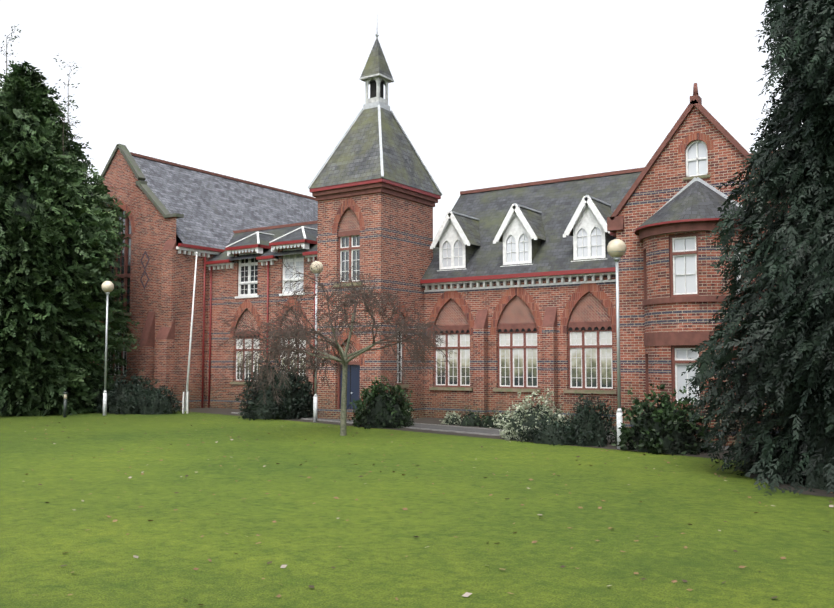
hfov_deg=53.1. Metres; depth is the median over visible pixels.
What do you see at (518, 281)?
building wing
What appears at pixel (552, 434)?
dark shrub
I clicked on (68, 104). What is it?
thin tree leaders
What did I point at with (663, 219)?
building cross wing
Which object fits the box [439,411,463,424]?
shrub
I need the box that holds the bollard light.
[63,392,67,416]
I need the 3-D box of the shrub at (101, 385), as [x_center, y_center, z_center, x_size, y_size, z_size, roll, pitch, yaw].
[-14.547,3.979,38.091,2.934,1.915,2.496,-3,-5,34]
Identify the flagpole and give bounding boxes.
[182,252,197,413]
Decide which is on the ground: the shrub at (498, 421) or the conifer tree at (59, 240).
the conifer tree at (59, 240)
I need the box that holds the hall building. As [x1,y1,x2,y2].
[87,144,317,409]
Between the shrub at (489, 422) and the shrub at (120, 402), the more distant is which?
the shrub at (120, 402)
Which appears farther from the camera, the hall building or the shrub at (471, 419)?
the hall building
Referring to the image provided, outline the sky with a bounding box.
[0,0,807,239]
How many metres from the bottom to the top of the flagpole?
7.110 m
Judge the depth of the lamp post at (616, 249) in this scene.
21.99 m
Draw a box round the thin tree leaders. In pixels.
[0,24,82,179]
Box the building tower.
[308,32,442,419]
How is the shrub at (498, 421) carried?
on the path and bed
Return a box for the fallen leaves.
[0,417,833,604]
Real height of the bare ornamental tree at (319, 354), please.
5.467 m
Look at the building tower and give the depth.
33.12 m
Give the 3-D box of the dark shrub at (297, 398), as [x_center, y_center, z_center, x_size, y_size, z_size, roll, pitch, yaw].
[-5.478,3.074,33.601,3.270,3.104,3.730,0,-4,3]
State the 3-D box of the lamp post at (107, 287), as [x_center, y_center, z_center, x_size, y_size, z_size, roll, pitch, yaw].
[-13.194,1.856,35.408,0.520,5.710,0.520,-3,-5,34]
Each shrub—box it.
[72,372,119,412]
[96,369,150,414]
[127,378,181,414]
[235,351,314,420]
[347,375,414,428]
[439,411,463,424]
[457,407,484,425]
[477,410,498,427]
[484,408,512,428]
[496,388,571,441]
[517,410,578,445]
[558,393,615,446]
[610,383,714,455]
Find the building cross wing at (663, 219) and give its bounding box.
[607,83,789,445]
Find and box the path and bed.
[180,408,833,496]
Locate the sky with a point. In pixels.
(486, 93)
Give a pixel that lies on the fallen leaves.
(466, 594)
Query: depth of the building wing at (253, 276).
40.09 m
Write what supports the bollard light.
on the ground
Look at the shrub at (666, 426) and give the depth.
20.94 m
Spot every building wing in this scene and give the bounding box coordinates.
[206,220,317,408]
[420,152,778,425]
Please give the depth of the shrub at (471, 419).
29.47 m
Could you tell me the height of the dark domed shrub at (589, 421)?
1.443 m
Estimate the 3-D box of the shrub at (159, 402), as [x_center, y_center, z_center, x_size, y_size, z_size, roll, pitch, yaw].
[-11.518,4.021,36.570,2.698,1.603,2.332,-3,-5,34]
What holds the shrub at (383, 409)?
on the ground
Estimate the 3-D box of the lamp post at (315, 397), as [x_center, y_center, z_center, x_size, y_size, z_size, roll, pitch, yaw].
[-3.832,1.398,31.635,0.520,6.110,0.520,-3,-5,34]
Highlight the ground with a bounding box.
[0,411,833,607]
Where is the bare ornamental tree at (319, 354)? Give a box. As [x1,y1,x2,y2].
[215,257,457,435]
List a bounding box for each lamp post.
[101,281,113,415]
[310,261,322,421]
[607,239,626,448]
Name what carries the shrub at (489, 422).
on the path and bed
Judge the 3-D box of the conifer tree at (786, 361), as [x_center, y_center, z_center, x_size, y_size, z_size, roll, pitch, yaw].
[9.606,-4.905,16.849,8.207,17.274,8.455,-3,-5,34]
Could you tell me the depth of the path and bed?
27.54 m
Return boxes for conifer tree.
[0,60,142,416]
[681,0,833,495]
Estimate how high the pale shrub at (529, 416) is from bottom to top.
1.561 m

